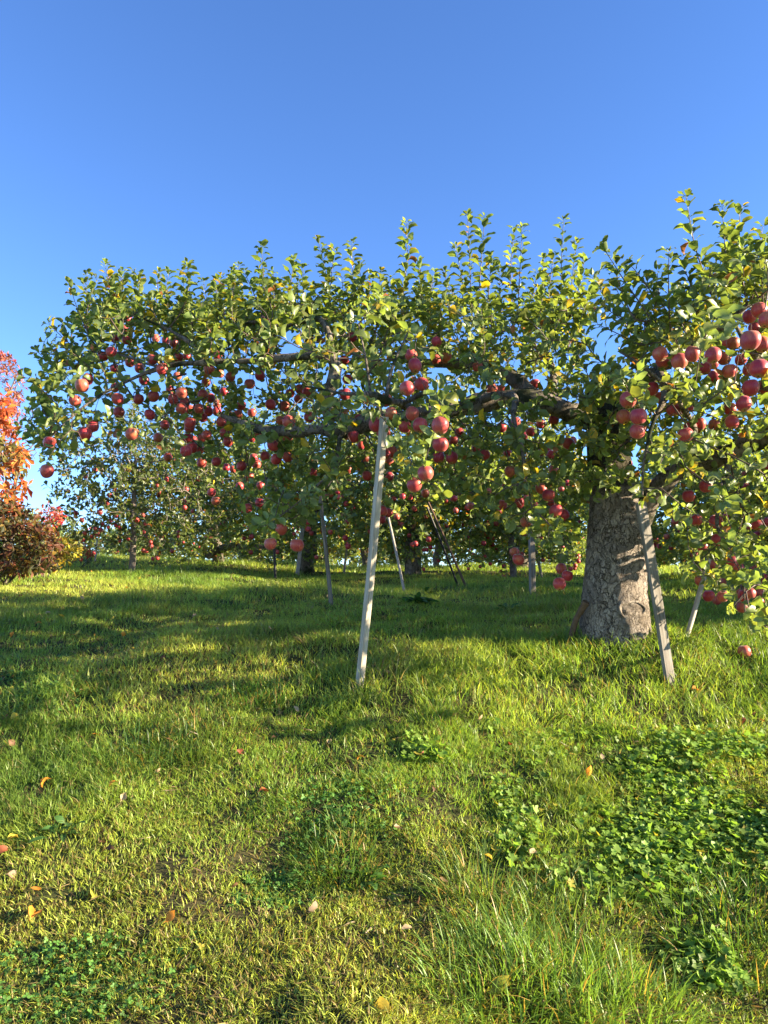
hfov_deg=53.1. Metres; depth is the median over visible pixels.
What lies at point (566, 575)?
apple
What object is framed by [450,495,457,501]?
apple
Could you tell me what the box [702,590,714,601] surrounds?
apple
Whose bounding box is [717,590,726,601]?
apple
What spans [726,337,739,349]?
apple
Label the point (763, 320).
apple
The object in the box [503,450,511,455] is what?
apple
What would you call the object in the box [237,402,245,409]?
apple
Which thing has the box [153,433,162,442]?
apple
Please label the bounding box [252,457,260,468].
apple
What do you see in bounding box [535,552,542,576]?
branch prop
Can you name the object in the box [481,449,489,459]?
apple
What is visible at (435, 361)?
apple
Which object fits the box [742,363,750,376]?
apple
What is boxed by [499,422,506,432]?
apple
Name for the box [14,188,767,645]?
apple tree
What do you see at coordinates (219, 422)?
apple
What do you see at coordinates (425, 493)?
apple
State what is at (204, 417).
apple
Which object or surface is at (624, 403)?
apple
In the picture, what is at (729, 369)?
apple
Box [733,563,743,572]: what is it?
apple
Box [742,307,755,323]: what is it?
apple
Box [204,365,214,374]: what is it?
apple
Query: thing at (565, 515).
apple
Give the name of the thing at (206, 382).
apple
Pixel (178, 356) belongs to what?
apple
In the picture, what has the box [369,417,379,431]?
apple
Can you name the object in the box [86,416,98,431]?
apple
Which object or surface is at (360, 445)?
apple
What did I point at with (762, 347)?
apple
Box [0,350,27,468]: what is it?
autumn tree
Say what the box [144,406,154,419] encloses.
apple
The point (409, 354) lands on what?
apple
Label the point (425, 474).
apple
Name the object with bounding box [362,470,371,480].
apple
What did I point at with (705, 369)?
apple
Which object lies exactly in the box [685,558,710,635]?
branch prop
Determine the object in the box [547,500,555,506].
apple
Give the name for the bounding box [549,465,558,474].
apple
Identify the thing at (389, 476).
apple
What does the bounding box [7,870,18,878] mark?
fallen leaf
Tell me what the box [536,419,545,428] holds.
apple
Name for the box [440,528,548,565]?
apple tree
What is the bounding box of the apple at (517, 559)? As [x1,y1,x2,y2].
[512,551,523,564]
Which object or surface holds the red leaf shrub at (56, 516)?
on the ground at (372, 748)
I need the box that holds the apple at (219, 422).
[216,417,226,426]
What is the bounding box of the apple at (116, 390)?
[110,383,118,392]
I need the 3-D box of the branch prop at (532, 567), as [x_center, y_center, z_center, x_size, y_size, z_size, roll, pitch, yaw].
[1.700,0.536,8.833,0.070,0.927,0.051,2,-6,-17]
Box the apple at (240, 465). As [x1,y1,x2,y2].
[236,460,246,470]
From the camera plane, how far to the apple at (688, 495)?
5.09 m
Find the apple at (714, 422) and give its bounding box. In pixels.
[708,418,719,429]
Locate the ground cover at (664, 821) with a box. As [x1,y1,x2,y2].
[401,717,767,996]
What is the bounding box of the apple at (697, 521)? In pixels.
[692,514,702,525]
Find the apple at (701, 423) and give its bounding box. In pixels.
[697,418,705,429]
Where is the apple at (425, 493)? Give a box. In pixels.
[421,489,429,497]
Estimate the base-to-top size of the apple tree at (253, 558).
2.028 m
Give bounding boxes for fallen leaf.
[0,845,7,853]
[7,833,17,839]
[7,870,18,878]
[9,739,15,745]
[29,905,42,918]
[40,777,51,787]
[120,792,126,801]
[165,910,174,921]
[308,901,317,912]
[372,996,390,1012]
[402,924,412,928]
[488,975,509,993]
[586,765,591,775]
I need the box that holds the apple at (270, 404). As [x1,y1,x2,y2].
[265,399,275,409]
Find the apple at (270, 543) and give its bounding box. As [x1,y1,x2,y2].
[264,535,276,549]
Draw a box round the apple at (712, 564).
[710,560,718,569]
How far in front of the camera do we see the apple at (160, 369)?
5.34 m
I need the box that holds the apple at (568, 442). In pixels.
[563,436,574,448]
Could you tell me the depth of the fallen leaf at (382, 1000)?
2.23 m
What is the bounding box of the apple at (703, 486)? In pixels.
[699,476,712,492]
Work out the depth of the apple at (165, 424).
6.94 m
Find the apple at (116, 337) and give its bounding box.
[111,334,119,342]
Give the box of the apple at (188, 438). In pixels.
[182,432,192,442]
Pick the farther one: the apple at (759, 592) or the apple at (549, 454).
the apple at (549, 454)
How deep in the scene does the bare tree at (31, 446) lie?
17.16 m
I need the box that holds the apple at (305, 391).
[302,387,310,396]
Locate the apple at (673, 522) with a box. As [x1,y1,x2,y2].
[671,519,678,524]
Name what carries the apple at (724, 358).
attached to the apple tree at (608, 486)
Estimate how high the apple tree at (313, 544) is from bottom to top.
4.531 m
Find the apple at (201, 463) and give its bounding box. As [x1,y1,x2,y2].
[197,458,206,467]
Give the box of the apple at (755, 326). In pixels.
[748,322,759,330]
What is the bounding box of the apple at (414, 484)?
[407,477,421,491]
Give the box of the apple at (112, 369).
[110,364,117,371]
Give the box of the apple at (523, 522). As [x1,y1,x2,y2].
[520,517,530,527]
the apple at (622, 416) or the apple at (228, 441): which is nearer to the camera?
the apple at (622, 416)
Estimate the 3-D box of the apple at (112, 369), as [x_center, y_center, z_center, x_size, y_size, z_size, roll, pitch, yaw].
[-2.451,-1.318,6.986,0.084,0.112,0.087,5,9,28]
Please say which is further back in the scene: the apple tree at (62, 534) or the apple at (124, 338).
the apple tree at (62, 534)
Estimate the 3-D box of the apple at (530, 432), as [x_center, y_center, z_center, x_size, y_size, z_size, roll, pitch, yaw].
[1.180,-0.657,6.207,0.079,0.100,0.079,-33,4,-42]
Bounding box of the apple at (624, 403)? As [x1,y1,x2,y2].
[619,388,635,408]
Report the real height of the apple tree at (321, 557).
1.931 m
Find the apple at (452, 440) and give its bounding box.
[449,436,457,444]
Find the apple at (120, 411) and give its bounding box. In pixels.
[113,407,124,417]
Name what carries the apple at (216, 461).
hanging from the apple tree at (608, 486)
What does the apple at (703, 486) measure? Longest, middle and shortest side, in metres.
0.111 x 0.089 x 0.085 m
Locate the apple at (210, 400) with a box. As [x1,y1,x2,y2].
[206,393,214,402]
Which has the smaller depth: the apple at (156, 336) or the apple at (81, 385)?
the apple at (81, 385)
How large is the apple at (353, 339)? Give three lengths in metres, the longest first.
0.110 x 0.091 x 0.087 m
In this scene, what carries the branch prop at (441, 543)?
on the ground at (372, 748)
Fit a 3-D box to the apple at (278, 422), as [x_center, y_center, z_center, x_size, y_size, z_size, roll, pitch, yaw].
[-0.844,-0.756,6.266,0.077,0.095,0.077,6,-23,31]
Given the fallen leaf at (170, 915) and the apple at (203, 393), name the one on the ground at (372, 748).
the fallen leaf at (170, 915)
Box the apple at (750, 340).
[739,324,761,350]
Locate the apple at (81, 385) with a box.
[75,375,88,391]
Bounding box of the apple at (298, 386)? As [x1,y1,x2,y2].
[295,384,302,394]
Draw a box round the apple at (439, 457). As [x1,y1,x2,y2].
[433,452,444,462]
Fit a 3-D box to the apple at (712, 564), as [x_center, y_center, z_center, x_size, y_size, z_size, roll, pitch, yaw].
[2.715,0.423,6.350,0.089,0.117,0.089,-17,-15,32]
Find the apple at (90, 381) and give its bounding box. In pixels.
[82,373,92,384]
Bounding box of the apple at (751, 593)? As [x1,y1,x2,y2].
[745,588,755,598]
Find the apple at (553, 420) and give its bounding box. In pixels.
[549,415,558,424]
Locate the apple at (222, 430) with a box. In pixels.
[219,426,228,437]
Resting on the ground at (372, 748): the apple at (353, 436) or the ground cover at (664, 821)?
the ground cover at (664, 821)
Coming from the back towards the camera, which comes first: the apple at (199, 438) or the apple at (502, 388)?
the apple at (199, 438)
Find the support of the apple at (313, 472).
hanging from the apple tree at (608, 486)
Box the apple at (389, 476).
[385,472,393,480]
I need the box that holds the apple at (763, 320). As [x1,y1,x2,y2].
[758,309,767,327]
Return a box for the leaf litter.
[3,570,765,984]
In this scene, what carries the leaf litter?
on the ground at (372, 748)
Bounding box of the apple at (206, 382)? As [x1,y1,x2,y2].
[201,379,210,386]
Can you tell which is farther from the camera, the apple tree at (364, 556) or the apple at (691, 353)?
the apple tree at (364, 556)
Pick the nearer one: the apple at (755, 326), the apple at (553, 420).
the apple at (755, 326)
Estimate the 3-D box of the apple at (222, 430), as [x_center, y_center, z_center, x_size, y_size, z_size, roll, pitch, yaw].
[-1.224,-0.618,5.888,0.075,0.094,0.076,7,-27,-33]
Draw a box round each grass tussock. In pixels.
[89,716,213,779]
[138,693,277,773]
[212,667,309,710]
[247,803,416,897]
[386,905,622,1023]
[392,833,589,948]
[420,890,668,1023]
[480,850,668,983]
[492,919,738,1023]
[617,842,767,997]
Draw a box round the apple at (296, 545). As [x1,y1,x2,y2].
[290,535,303,551]
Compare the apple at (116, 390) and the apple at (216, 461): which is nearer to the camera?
the apple at (216, 461)
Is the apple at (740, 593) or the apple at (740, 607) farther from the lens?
the apple at (740, 607)
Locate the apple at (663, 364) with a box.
[655,355,669,367]
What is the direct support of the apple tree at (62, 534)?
on the ground at (372, 748)
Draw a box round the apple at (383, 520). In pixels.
[380,516,385,523]
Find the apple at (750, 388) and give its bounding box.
[741,375,759,396]
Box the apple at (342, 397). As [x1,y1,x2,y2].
[340,386,350,399]
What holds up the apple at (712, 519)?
attached to the apple tree at (608, 486)
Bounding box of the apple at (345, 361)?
[339,355,348,364]
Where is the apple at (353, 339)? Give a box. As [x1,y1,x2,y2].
[346,332,356,342]
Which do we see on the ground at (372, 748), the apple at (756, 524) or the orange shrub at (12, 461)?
the orange shrub at (12, 461)
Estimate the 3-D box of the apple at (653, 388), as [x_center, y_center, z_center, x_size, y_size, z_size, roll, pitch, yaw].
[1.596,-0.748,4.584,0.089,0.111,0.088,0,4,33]
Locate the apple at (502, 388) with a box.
[497,385,505,390]
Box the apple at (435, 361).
[430,354,440,363]
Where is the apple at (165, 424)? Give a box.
[160,419,169,429]
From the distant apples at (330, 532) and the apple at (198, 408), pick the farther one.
the distant apples at (330, 532)
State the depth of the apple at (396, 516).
11.02 m
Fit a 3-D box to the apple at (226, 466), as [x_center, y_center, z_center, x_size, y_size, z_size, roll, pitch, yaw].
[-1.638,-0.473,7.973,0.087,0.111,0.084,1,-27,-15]
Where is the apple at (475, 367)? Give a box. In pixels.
[472,362,482,371]
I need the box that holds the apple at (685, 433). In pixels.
[678,424,692,441]
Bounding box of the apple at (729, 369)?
[722,360,736,377]
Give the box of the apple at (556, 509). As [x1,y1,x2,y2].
[549,503,562,517]
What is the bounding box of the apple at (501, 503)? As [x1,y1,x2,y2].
[498,500,506,509]
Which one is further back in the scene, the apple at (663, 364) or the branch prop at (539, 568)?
the branch prop at (539, 568)
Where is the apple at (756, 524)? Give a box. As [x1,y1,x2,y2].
[751,520,762,530]
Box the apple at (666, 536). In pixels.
[663,534,669,539]
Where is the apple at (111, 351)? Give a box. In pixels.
[106,346,116,356]
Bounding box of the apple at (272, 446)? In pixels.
[267,440,277,450]
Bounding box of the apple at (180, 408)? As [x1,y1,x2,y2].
[175,402,186,413]
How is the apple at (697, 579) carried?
hanging from the apple tree at (608, 486)
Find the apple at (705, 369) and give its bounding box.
[699,362,710,374]
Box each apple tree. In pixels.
[0,507,91,552]
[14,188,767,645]
[37,395,241,571]
[83,524,149,557]
[106,512,207,559]
[118,417,293,563]
[188,341,401,574]
[220,523,300,561]
[284,524,361,564]
[313,392,522,575]
[315,481,406,566]
[355,529,444,565]
[386,468,502,565]
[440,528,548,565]
[447,406,588,577]
[484,457,589,569]
[505,532,586,565]
[634,417,767,579]
[654,522,704,566]
[692,416,767,567]
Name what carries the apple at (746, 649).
on the ground at (372, 748)
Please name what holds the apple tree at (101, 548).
on the ground at (372, 748)
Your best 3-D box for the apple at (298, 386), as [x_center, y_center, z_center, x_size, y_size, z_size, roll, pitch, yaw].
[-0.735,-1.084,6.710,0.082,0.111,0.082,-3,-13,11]
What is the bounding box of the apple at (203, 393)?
[197,389,207,399]
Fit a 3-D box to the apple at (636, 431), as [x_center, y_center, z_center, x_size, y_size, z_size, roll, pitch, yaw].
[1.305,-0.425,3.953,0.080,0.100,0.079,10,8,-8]
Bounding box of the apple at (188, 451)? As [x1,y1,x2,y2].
[180,445,191,456]
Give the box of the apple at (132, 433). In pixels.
[125,427,138,439]
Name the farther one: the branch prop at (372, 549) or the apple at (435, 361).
the apple at (435, 361)
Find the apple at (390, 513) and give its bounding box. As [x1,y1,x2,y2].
[385,506,392,516]
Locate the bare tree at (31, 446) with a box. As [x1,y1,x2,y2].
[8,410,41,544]
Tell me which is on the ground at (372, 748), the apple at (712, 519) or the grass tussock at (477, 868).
the grass tussock at (477, 868)
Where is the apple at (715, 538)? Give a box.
[711,534,720,545]
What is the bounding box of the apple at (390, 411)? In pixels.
[385,407,396,419]
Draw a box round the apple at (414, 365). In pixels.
[408,357,421,372]
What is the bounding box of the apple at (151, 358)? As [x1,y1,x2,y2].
[147,351,157,364]
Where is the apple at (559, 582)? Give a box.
[553,574,565,589]
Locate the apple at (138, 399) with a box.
[133,394,143,404]
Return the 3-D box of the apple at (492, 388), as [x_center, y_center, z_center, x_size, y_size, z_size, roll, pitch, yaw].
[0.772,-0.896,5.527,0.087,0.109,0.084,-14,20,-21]
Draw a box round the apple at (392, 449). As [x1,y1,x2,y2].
[387,446,396,457]
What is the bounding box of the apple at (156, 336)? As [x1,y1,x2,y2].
[151,333,159,341]
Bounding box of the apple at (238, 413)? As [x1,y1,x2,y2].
[234,410,242,417]
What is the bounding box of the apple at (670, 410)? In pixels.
[666,403,680,415]
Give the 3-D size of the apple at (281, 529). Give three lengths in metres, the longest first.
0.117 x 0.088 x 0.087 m
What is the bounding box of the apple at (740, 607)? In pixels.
[736,602,747,612]
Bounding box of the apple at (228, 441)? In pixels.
[223,434,232,446]
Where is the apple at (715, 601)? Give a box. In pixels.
[712,595,721,604]
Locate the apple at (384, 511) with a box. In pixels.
[380,505,387,516]
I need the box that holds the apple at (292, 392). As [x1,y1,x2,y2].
[285,389,294,397]
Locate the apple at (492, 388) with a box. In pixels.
[485,384,496,392]
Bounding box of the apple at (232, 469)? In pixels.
[229,466,235,472]
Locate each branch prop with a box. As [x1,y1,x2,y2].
[94,539,97,560]
[273,548,276,578]
[296,528,303,575]
[314,459,332,605]
[343,538,348,572]
[355,416,388,688]
[387,517,404,589]
[426,507,457,584]
[428,502,467,587]
[528,523,535,594]
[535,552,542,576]
[635,501,674,685]
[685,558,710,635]
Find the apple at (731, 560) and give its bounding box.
[726,556,737,566]
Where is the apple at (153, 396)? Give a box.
[148,391,158,401]
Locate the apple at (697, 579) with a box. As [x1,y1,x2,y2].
[694,575,701,585]
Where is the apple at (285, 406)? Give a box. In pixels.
[279,401,289,411]
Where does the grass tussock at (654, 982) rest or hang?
on the ground at (372, 748)
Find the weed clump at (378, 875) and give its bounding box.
[340,865,388,889]
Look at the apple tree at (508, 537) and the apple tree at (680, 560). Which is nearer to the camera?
the apple tree at (508, 537)
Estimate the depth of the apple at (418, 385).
4.61 m
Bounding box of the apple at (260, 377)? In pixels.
[255,369,264,380]
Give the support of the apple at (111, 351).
attached to the apple tree at (608, 486)
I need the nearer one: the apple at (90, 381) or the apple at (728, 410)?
the apple at (728, 410)
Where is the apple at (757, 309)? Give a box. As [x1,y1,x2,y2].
[750,302,767,317]
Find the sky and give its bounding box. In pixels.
[0,0,767,565]
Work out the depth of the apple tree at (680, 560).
23.28 m
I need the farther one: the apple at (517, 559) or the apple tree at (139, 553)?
the apple tree at (139, 553)
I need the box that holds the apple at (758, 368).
[749,356,767,377]
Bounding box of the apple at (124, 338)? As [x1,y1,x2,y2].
[122,336,131,344]
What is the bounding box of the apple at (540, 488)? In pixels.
[535,483,546,493]
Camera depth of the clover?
2.61 m
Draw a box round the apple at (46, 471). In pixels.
[40,464,53,477]
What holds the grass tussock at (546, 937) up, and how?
on the ground at (372, 748)
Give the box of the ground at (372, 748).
[0,554,767,1023]
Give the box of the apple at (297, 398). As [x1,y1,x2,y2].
[294,392,302,403]
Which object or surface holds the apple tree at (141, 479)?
on the ground at (372, 748)
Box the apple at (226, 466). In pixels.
[222,463,229,471]
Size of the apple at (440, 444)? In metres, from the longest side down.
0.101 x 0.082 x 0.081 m
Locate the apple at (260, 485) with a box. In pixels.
[256,481,263,489]
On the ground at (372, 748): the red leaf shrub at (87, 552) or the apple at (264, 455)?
the red leaf shrub at (87, 552)
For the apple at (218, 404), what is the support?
attached to the apple tree at (608, 486)
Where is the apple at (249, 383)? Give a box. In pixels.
[244,379,254,388]
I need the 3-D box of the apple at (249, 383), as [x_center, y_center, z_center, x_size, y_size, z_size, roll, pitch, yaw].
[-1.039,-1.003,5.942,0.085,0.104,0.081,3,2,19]
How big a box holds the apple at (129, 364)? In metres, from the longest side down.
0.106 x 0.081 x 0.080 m
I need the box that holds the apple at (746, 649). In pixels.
[737,641,750,657]
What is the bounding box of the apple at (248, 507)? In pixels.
[245,501,251,513]
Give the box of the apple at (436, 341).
[431,336,441,346]
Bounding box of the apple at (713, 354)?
[705,344,721,363]
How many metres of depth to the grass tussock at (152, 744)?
3.77 m
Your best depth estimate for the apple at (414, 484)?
4.05 m
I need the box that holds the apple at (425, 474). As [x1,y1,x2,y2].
[417,465,433,481]
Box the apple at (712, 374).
[708,370,719,382]
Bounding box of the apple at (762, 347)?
[756,336,767,352]
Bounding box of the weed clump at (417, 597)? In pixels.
[398,592,438,605]
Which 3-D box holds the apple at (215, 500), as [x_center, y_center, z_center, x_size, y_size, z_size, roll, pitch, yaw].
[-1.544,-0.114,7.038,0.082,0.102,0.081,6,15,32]
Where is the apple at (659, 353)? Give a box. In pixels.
[652,345,667,361]
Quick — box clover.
[0,585,422,1023]
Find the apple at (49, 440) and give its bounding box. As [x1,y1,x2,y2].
[43,433,55,447]
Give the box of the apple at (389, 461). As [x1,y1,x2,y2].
[385,458,393,466]
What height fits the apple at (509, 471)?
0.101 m
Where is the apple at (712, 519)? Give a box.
[708,515,722,528]
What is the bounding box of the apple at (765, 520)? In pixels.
[761,517,767,526]
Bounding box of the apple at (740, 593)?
[737,590,749,601]
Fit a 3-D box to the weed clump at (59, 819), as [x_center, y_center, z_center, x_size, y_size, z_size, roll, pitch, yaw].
[-1.337,1.317,3.203,0.235,0.099,0.201,0,-6,0]
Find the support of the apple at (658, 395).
attached to the apple tree at (608, 486)
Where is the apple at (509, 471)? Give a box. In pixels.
[505,463,514,477]
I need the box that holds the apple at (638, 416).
[630,403,646,424]
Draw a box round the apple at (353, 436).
[347,430,358,442]
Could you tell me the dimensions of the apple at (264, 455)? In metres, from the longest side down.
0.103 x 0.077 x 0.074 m
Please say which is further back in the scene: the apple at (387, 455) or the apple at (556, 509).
the apple at (387, 455)
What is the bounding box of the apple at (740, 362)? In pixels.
[735,353,747,365]
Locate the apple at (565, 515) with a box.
[560,509,569,520]
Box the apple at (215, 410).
[213,407,220,415]
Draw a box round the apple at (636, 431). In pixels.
[629,424,644,438]
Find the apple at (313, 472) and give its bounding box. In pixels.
[310,467,316,475]
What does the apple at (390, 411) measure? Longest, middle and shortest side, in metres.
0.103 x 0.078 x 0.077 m
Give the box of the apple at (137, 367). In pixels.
[134,363,143,372]
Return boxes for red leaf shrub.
[33,502,67,578]
[68,540,94,568]
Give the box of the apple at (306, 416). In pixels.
[304,411,314,422]
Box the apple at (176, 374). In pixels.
[173,371,181,379]
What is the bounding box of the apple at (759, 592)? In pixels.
[756,586,764,596]
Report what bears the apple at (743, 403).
hanging from the apple tree at (608, 486)
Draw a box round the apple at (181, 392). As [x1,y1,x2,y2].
[176,386,186,397]
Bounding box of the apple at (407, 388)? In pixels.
[400,381,414,395]
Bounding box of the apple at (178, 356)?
[174,350,183,360]
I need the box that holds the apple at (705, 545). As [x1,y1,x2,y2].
[697,539,708,550]
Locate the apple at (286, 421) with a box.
[282,415,294,426]
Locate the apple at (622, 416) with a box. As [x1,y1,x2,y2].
[616,409,629,423]
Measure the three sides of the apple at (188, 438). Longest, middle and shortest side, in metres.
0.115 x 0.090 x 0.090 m
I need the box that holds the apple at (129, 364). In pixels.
[125,356,133,366]
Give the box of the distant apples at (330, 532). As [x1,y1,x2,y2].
[66,468,762,576]
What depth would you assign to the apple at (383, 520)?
7.38 m
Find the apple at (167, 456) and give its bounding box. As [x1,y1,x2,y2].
[163,452,171,461]
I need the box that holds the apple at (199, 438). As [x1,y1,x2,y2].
[197,434,205,441]
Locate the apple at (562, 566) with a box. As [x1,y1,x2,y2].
[556,563,566,574]
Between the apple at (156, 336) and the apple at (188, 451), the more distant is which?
the apple at (156, 336)
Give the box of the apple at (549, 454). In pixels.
[547,450,553,459]
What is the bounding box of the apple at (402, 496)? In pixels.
[399,493,405,499]
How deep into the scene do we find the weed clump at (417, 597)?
7.12 m
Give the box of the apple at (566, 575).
[561,567,572,580]
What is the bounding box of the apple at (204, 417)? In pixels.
[199,413,207,421]
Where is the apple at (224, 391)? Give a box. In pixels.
[220,388,227,395]
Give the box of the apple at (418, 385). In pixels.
[414,373,428,390]
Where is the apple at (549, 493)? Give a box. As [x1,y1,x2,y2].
[542,486,554,500]
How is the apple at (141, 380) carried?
attached to the apple tree at (608, 486)
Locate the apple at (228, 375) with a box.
[225,372,234,381]
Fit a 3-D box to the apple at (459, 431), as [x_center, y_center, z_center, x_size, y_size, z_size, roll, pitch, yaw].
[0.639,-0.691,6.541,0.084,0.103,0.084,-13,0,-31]
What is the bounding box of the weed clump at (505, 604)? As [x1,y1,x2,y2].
[495,603,519,611]
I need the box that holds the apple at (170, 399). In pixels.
[168,394,177,404]
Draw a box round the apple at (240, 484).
[236,481,243,488]
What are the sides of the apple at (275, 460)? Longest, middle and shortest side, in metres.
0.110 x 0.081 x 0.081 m
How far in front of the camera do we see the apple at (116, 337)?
6.39 m
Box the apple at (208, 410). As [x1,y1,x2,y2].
[204,405,212,416]
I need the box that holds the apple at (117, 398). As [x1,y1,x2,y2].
[111,391,123,404]
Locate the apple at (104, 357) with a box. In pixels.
[98,353,107,360]
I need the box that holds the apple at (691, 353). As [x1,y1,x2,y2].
[684,341,699,361]
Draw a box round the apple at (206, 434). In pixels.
[202,429,211,439]
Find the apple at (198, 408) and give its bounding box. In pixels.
[194,402,203,413]
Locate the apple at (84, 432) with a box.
[78,425,91,439]
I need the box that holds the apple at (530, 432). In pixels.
[526,427,534,436]
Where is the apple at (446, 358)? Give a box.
[441,352,451,362]
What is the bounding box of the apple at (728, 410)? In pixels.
[724,403,736,414]
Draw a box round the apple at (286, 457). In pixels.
[282,452,292,461]
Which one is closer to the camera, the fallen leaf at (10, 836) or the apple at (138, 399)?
the fallen leaf at (10, 836)
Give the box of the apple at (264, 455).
[260,451,269,460]
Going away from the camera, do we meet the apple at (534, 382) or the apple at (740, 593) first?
the apple at (740, 593)
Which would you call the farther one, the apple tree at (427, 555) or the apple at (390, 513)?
the apple tree at (427, 555)
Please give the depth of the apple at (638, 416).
3.68 m
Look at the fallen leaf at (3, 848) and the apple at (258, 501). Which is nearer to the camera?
the fallen leaf at (3, 848)
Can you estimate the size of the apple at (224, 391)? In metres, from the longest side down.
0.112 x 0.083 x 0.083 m
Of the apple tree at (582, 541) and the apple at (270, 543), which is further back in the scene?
the apple tree at (582, 541)
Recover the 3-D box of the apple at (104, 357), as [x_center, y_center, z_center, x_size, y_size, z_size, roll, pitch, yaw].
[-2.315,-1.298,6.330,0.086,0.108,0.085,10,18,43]
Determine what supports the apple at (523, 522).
attached to the apple tree at (608, 486)
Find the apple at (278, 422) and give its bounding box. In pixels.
[276,416,282,424]
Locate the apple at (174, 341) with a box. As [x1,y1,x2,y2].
[169,339,178,347]
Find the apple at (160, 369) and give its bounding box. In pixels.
[156,361,167,374]
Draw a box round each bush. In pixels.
[0,492,68,587]
[49,535,82,573]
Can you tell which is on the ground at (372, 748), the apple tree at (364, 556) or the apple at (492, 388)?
the apple tree at (364, 556)
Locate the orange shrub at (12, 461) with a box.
[0,391,34,560]
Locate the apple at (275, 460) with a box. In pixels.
[271,454,281,464]
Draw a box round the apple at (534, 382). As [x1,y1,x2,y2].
[530,376,538,388]
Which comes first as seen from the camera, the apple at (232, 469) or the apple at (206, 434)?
the apple at (206, 434)
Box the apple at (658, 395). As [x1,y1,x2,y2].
[655,391,660,403]
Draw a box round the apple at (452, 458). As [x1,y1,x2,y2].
[446,449,457,463]
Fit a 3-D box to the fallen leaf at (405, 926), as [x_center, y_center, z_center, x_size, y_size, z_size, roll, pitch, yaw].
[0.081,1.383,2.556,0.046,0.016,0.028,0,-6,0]
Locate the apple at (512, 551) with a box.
[509,545,519,555]
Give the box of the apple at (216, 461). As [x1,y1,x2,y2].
[212,457,220,465]
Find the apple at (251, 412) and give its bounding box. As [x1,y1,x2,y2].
[247,408,255,416]
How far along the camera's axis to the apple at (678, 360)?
3.87 m
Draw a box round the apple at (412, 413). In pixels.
[405,402,418,420]
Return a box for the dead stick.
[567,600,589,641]
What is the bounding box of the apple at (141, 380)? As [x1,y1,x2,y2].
[139,376,149,385]
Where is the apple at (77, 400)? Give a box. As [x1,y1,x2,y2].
[69,395,80,406]
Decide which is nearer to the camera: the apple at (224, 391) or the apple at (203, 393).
the apple at (203, 393)
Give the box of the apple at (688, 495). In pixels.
[682,490,694,501]
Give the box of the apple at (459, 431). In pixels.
[454,426,463,436]
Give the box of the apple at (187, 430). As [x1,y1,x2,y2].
[184,426,194,432]
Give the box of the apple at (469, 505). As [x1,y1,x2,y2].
[466,501,474,509]
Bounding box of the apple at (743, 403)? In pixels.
[735,395,751,411]
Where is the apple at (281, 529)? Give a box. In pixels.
[275,524,286,535]
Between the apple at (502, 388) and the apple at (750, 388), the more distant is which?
the apple at (502, 388)
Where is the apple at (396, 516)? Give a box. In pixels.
[394,514,399,519]
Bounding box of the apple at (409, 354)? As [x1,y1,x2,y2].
[405,349,416,360]
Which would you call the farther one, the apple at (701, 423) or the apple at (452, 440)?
the apple at (452, 440)
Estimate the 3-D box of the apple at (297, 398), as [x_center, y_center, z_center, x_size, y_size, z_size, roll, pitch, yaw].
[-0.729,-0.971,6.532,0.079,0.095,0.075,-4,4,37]
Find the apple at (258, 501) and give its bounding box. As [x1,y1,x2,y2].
[255,498,263,507]
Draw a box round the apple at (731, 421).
[725,415,738,428]
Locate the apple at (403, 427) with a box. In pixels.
[399,417,410,432]
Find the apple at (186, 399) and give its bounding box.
[180,397,189,406]
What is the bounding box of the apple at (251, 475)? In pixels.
[245,473,253,480]
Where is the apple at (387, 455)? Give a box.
[385,449,389,459]
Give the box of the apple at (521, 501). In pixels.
[514,498,523,508]
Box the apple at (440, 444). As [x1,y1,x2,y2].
[432,434,447,451]
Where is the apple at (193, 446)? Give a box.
[187,439,197,452]
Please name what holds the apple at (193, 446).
hanging from the apple tree at (608, 486)
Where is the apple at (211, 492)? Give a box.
[207,488,215,496]
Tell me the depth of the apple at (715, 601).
6.88 m
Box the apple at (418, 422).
[413,415,426,432]
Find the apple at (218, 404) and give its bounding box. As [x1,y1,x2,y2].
[213,400,220,406]
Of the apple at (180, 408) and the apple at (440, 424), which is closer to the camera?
the apple at (440, 424)
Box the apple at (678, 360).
[671,350,687,368]
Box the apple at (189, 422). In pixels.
[184,415,195,428]
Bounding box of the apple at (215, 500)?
[211,497,219,504]
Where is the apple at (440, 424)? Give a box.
[432,415,448,433]
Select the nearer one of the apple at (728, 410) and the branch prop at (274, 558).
the apple at (728, 410)
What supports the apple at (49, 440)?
hanging from the apple tree at (608, 486)
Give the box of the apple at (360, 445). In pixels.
[357,441,363,449]
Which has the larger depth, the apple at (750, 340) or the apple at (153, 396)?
the apple at (153, 396)
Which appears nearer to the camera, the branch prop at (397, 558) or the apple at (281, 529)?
the apple at (281, 529)
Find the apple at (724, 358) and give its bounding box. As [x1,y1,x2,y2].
[718,352,730,364]
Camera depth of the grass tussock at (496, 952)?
2.41 m
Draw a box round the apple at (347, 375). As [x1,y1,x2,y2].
[342,373,351,383]
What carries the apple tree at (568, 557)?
on the ground at (372, 748)
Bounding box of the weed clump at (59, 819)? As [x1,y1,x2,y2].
[28,814,85,842]
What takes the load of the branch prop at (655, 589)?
on the ground at (372, 748)
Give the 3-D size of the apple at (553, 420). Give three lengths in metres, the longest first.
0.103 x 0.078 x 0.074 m
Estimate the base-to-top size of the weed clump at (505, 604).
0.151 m
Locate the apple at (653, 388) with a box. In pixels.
[644,379,658,395]
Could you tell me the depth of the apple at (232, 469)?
7.68 m
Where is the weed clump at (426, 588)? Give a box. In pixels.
[424,587,444,595]

